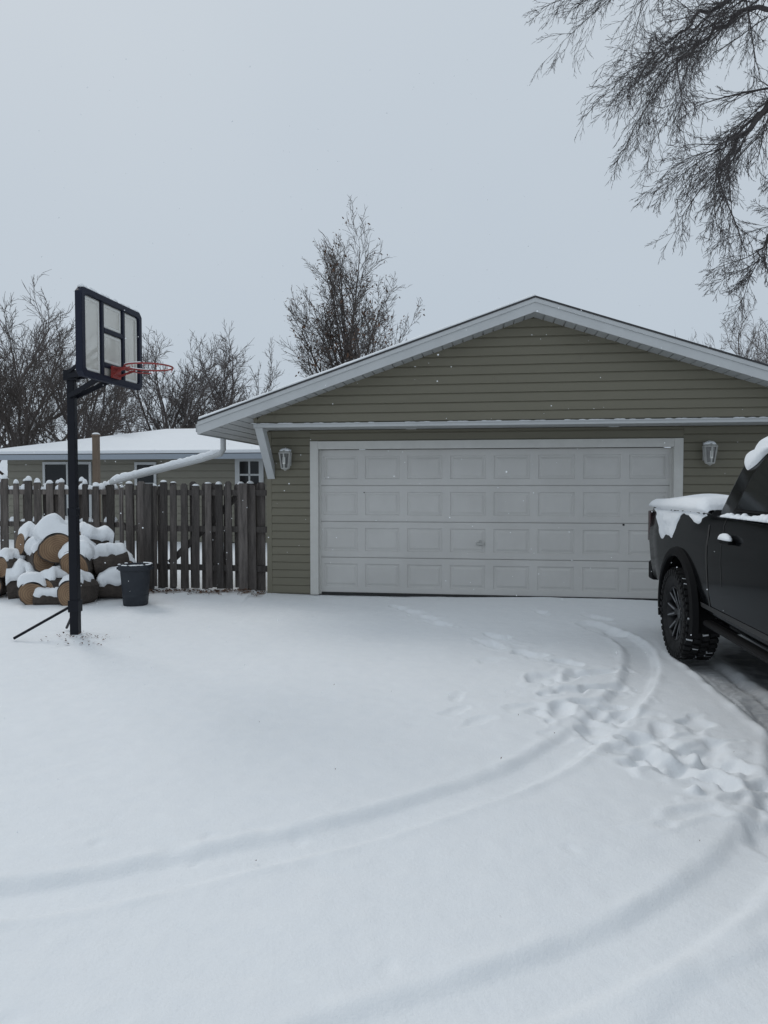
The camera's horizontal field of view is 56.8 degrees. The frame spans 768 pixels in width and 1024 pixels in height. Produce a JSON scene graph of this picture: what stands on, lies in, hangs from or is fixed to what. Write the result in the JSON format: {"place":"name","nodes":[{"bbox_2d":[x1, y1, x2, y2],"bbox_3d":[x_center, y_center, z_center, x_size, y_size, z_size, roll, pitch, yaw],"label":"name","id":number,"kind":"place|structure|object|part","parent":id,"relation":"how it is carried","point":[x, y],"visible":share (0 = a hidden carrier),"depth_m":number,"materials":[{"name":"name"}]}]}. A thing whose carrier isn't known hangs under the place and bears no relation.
{"place":"outdoors","nodes":[
{"label":"outdoors","id":0,"kind":"place"},
{"bbox_2d":[0,453,227,454],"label":"roof","id":1,"kind":"structure","parent":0,"point":[118,453],"depth_m":19.55,"materials":[{"name":"grey"}]},
{"bbox_2d":[0,428,364,453],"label":"roof snow","id":2,"kind":"structure","parent":1,"relation":"on","point":[175,441],"depth_m":20.38,"materials":[{"name":"white snow"}]},
{"bbox_2d":[0,505,767,1023],"bbox_3d":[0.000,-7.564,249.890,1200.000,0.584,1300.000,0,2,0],"label":"snow ground","id":3,"kind":"structure","parent":0,"point":[298,819],"depth_m":3.39,"materials":[{"name":"white snow"}]},
{"bbox_2d":[0,513,135,605],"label":"firewood pile","id":4,"kind":"object","parent":3,"relation":"on","point":[35,563],"visible":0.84,"depth_m":9.65,"materials":[{"name":"brown wood"}]},
{"bbox_2d":[0,270,147,461],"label":"bare tree","id":5,"kind":"object","parent":3,"relation":"on","point":[37,335],"visible":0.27,"depth_m":30.88,"materials":[{"name":"brown plant"}]},
{"bbox_2d":[0,330,159,447],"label":"bare tree","id":6,"kind":"object","parent":3,"relation":"on","point":[102,410],"visible":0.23,"depth_m":32.11,"materials":[{"name":"brown plant"}]},
{"bbox_2d":[0,292,177,476],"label":"bare tree","id":7,"kind":"object","parent":3,"relation":"on","point":[8,427],"visible":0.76,"depth_m":23.87,"materials":[{"name":"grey plant"}]},
{"bbox_2d":[13,283,173,639],"bbox_3d":[-2.830,-0.370,7.174,1.491,3.536,1.059,1,2,29],"label":"basketball hoop","id":8,"kind":"object","parent":3,"relation":"on","point":[107,353],"visible":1,"depth_m":7.14,"materials":[{"name":"black plastic"}]},
{"bbox_2d":[91,433,100,521],"bbox_3d":[-6.147,-0.319,15.197,0.177,2.750,0.154,0,2,0],"label":"wooden post","id":9,"kind":"object","parent":3,"relation":"on","point":[96,455],"visible":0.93,"depth_m":15.12,"materials":[{"name":"brown wood"}]},
{"bbox_2d":[0,474,266,590],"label":"wooden fence","id":10,"kind":"object","parent":3,"relation":"on","point":[249,529],"visible":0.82,"depth_m":10.63,"materials":[{"name":"brown wood"}]},
{"bbox_2d":[116,562,153,605],"bbox_3d":[-3.270,0.948,9.336,0.460,0.545,0.426,0,2,0],"label":"trash can","id":11,"kind":"object","parent":3,"relation":"on","point":[135,590],"visible":1,"depth_m":9.20,"materials":[{"name":"plastic"}]},
{"bbox_2d":[66,327,254,435],"bbox_3d":[-10.078,-4.095,33.168,8.282,9.124,7.623,0,2,0],"label":"bare tree","id":12,"kind":"object","parent":3,"relation":"on","point":[156,422],"visible":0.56,"depth_m":32.73,"materials":[{"name":"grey plant"}]},
{"bbox_2d":[158,320,283,427],"bbox_3d":[-6.967,-4.502,35.152,8.890,9.798,6.355,-2,3,-42],"label":"bare tree","id":13,"kind":"object","parent":3,"relation":"on","point":[223,389],"visible":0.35,"depth_m":33.76,"materials":[{"name":"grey plant"}]},
{"bbox_2d":[273,195,424,377],"bbox_3d":[-1.318,-5.804,28.030,6.428,12.880,6.762,0,2,0],"label":"bare tree","id":14,"kind":"object","parent":3,"relation":"on","point":[346,353],"visible":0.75,"depth_m":27.63,"materials":[{"name":"plant"}]},
{"bbox_2d":[525,0,767,338],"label":"honeylocust tree","id":15,"kind":"object","parent":3,"relation":"on","point":[734,17],"visible":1,"depth_m":8.82,"materials":[{"name":"plant"}]},
{"bbox_2d":[648,436,767,662],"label":"pickup truck","id":16,"kind":"object","parent":3,"relation":"on","point":[688,535],"visible":1,"depth_m":5.61,"materials":[{"name":"paint"}]},
{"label":"windows","id":17,"kind":"part","parent":16,"relation":"part of","materials":[{"name":"black glass"}]},
{"bbox_2d":[674,285,767,363],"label":"bare tree","id":18,"kind":"object","parent":3,"relation":"on","point":[763,359],"visible":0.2,"depth_m":40.39,"materials":[{"name":"brown plant"}]},
{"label":"walls","id":19,"kind":"object","parent":3,"relation":"on","visible":0},
{"bbox_2d":[0,453,261,459],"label":"gutter and soffit","id":20,"kind":"object","parent":19,"relation":"attached to","point":[135,456],"depth_m":19.36,"materials":[{"name":"grey metal"}]},
{"bbox_2d":[7,459,266,542],"bbox_3d":[-2.484,-0.358,19.407,17.000,2.420,0.020,0,2,8],"label":"front siding","id":21,"kind":"object","parent":19,"relation":"attached to","point":[222,471],"visible":0.15,"depth_m":19.93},
{"bbox_2d":[42,462,91,517],"bbox_3d":[-9.050,-0.570,20.285,1.490,1.720,0.046,0,2,8],"label":"window frame","id":22,"kind":"object","parent":21,"relation":"attached to","point":[90,483],"visible":0.4,"depth_m":20.23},
{"bbox_2d":[45,464,88,515],"bbox_3d":[-9.048,-0.571,20.301,1.350,1.580,0.018,0,2,8],"label":"window pane","id":23,"kind":"object","parent":22,"relation":"in","point":[55,471],"visible":0.36,"depth_m":20.30,"materials":[{"name":"black glass"}]},
{"bbox_2d":[134,462,156,484],"bbox_3d":[-6.698,-1.073,19.936,0.640,0.650,0.045,0,2,8],"label":"window frame","id":24,"kind":"object","parent":21,"relation":"attached to","point":[146,463],"visible":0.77,"depth_m":19.90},
{"bbox_2d":[137,465,153,482],"bbox_3d":[-6.696,-1.073,19.952,0.500,0.510,0.018,0,2,8],"label":"window pane","id":25,"kind":"object","parent":24,"relation":"in","point":[148,479],"visible":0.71,"depth_m":19.94,"materials":[{"name":"black glass"}]},
{"bbox_2d":[235,459,263,483],"bbox_3d":[-3.702,-1.022,19.516,0.810,1.000,0.045,0,2,8],"label":"window frame","id":26,"kind":"object","parent":21,"relation":"attached to","point":[238,474],"visible":0.52,"depth_m":19.50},
{"bbox_2d":[240,461,258,483],"bbox_3d":[-3.700,-1.023,19.532,0.550,0.740,0.018,0,2,8],"label":"window pane","id":27,"kind":"object","parent":26,"relation":"in","point":[254,467],"visible":0.64,"depth_m":19.52,"materials":[{"name":"black glass"}]},
{"bbox_2d":[0,50,767,879],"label":"falling snow","id":28,"kind":"structure","parent":0,"point":[324,478],"depth_m":4.46,"materials":[{"name":"white snow"}]},
{"bbox_2d":[0,0,767,478],"label":"sky","id":29,"kind":"structure","parent":0,"point":[245,203],"materials":[{"name":"grey"}]},
{"bbox_2d":[40,588,734,917],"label":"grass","id":30,"kind":"structure","parent":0,"point":[215,590],"depth_m":10.27,"materials":[{"name":"brown plant"}]},
{"bbox_2d":[109,294,767,600],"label":"garage","id":31,"kind":"structure","parent":0,"point":[506,376],"depth_m":9.69,"materials":[{"name":"plastic"}]},
{"bbox_2d":[278,447,291,470],"bbox_3d":[-1.400,-0.754,10.090,0.173,0.330,0.230,0,2,8],"label":"wall lantern","id":32,"kind":"object","parent":31,"relation":"attached to","point":[285,454],"depth_m":10.03,"materials":[{"name":"glass"}]},
{"bbox_2d":[321,448,669,598],"bbox_3d":[1.479,0.146,9.953,4.850,2.053,0.050,0,2,8],"label":"sectional door","id":33,"kind":"structure","parent":31,"relation":"in","point":[399,535],"depth_m":9.93,"materials":[{"name":"paint"}]},
{"bbox_2d":[702,440,717,464],"bbox_3d":[4.264,-0.775,9.293,0.173,0.330,0.230,0,2,8],"label":"wall lantern","id":34,"kind":"object","parent":31,"relation":"attached to","point":[710,448],"depth_m":9.24,"materials":[{"name":"glass"}]}
]}

